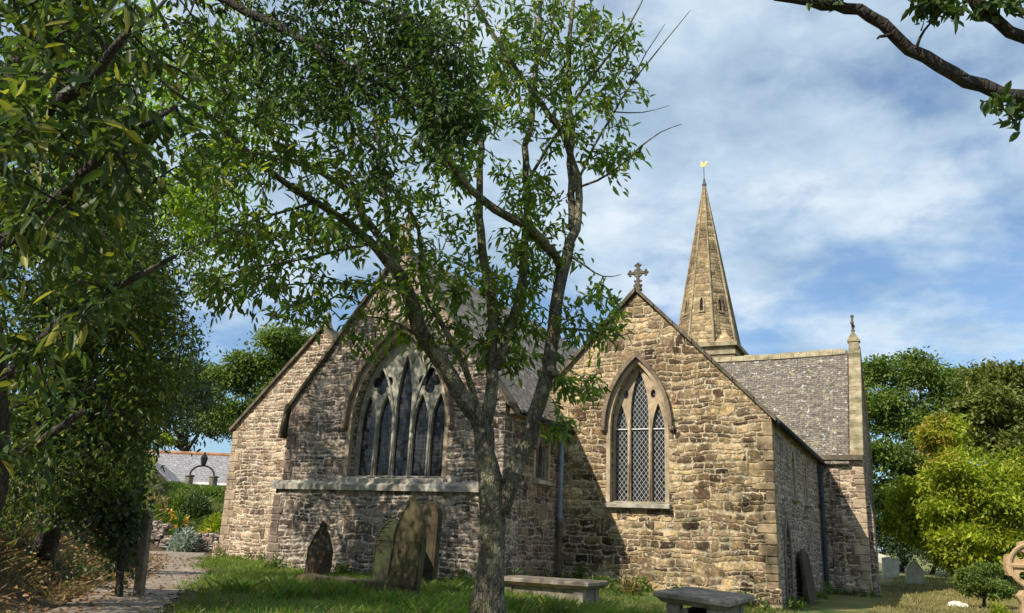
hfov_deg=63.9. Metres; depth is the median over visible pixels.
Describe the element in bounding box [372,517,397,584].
headstone
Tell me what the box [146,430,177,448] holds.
lime bush
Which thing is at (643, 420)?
window
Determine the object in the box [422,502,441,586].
headstone
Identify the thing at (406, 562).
headstone
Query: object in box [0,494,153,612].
bank grass
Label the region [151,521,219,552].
dry stone wall
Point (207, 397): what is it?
evergreen tree
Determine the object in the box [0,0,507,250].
evergreen oak
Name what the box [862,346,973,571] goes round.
ash tree
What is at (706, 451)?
church
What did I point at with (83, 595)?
fallen leaves
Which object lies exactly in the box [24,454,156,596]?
ivy bush
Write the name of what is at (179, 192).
broadleaf tree
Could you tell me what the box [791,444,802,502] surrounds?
window
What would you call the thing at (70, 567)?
bank leaves
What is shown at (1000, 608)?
weed
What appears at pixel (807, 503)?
window
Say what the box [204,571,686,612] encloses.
tall grass
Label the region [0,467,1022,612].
ground
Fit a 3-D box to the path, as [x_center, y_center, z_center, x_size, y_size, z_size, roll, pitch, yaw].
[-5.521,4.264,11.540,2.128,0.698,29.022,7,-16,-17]
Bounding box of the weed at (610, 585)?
[583,573,620,591]
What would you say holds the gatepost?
on the ground at (839, 603)
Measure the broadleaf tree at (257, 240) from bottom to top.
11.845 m
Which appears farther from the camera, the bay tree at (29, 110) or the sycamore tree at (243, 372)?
the sycamore tree at (243, 372)
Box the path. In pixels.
[44,551,207,612]
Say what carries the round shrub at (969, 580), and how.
on the ground at (839, 603)
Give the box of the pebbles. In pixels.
[13,551,217,612]
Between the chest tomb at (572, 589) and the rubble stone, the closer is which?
the chest tomb at (572, 589)
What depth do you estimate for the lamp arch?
36.13 m
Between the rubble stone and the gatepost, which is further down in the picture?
the rubble stone
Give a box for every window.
[337,320,452,482]
[532,414,556,485]
[600,352,673,508]
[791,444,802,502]
[804,453,813,506]
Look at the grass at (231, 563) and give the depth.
10.85 m
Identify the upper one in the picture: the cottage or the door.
the cottage
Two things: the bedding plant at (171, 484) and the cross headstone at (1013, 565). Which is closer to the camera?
the cross headstone at (1013, 565)
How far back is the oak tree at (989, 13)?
5.06 m
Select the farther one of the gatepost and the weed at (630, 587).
the weed at (630, 587)
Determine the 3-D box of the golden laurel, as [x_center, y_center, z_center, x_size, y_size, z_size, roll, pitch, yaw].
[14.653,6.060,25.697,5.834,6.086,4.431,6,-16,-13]
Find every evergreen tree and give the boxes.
[0,162,207,565]
[19,208,239,568]
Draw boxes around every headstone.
[304,521,332,575]
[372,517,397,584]
[386,496,426,595]
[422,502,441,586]
[799,549,817,606]
[881,557,899,577]
[905,561,924,583]
[1003,541,1023,612]
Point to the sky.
(845, 175)
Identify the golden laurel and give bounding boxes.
[872,411,1023,581]
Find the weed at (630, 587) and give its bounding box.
[616,577,644,594]
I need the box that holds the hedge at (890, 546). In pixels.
[875,500,1023,582]
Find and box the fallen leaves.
[0,487,746,612]
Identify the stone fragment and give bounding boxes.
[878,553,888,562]
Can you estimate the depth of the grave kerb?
12.38 m
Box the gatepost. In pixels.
[133,509,152,595]
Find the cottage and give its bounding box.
[144,450,229,486]
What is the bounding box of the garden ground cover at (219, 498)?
[83,455,225,549]
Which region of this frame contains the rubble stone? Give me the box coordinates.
[948,601,965,606]
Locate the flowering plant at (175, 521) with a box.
[156,509,192,533]
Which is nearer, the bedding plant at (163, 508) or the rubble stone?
the rubble stone
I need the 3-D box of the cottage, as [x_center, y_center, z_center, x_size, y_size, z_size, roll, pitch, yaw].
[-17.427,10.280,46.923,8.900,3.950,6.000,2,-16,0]
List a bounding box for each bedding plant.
[144,492,170,521]
[161,480,195,487]
[167,487,190,511]
[168,523,174,534]
[177,491,212,517]
[194,486,225,495]
[196,511,222,532]
[196,527,214,532]
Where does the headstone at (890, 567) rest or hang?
on the ground at (839, 603)
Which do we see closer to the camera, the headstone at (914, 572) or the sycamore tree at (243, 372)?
the headstone at (914, 572)
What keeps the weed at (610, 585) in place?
on the ground at (839, 603)
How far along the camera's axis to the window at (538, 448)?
17.82 m
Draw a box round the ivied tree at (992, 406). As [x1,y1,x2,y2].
[930,356,1023,579]
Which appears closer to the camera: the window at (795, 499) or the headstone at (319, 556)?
the headstone at (319, 556)
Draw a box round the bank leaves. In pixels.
[0,484,114,586]
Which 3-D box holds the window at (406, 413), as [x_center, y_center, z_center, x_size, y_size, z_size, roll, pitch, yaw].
[-2.353,2.003,17.448,2.803,3.435,0.490,-5,-17,25]
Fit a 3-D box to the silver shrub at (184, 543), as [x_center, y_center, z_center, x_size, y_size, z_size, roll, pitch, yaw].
[-10.239,7.300,25.675,1.167,0.956,1.233,-5,-17,25]
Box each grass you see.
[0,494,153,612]
[136,555,829,612]
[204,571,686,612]
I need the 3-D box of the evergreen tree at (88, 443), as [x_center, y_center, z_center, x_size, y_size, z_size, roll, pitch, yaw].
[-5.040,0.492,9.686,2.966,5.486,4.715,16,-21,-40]
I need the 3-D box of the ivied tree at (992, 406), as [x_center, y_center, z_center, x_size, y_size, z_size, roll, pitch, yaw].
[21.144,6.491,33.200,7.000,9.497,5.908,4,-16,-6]
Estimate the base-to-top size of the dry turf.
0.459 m
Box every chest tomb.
[504,575,607,604]
[653,586,754,612]
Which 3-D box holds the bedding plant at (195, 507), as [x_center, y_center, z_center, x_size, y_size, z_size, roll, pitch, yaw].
[-11.683,7.427,30.510,1.380,1.170,1.327,11,-18,-28]
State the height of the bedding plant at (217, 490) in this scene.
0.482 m
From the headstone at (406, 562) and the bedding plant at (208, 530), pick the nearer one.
the headstone at (406, 562)
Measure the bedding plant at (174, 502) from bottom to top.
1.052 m
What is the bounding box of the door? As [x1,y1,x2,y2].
[784,512,794,608]
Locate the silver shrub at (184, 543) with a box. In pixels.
[164,525,203,551]
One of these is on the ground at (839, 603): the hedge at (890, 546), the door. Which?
the hedge at (890, 546)
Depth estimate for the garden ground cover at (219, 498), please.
31.64 m
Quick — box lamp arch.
[185,452,218,485]
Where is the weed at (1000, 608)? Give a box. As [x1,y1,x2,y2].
[988,598,1010,612]
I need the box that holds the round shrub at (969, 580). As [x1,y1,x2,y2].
[946,561,1018,606]
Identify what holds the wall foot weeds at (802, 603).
on the ground at (839, 603)
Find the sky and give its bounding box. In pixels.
[0,0,1023,551]
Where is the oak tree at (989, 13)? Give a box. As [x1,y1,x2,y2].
[774,0,1023,141]
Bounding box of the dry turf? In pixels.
[623,575,1020,612]
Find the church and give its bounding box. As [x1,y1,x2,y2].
[212,161,880,609]
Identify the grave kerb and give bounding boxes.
[297,573,383,591]
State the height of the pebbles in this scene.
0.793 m
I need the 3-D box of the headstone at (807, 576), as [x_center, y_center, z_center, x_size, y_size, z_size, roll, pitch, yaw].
[6.737,6.239,18.675,0.256,1.377,1.300,-5,-17,25]
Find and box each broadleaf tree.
[5,0,279,539]
[141,0,689,612]
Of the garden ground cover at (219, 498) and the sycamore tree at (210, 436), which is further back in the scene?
the sycamore tree at (210, 436)
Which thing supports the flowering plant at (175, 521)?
on the ground at (839, 603)
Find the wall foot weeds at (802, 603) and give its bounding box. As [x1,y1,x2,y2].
[209,541,883,612]
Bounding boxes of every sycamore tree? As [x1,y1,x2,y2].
[107,350,232,450]
[186,322,312,436]
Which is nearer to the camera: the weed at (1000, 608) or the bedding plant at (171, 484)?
the weed at (1000, 608)
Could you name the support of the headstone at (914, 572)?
on the ground at (839, 603)
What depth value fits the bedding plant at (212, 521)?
28.24 m
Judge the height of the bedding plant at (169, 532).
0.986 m
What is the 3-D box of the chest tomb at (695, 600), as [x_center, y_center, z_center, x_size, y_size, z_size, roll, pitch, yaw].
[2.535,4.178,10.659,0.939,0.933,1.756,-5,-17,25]
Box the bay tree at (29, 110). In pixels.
[0,0,280,517]

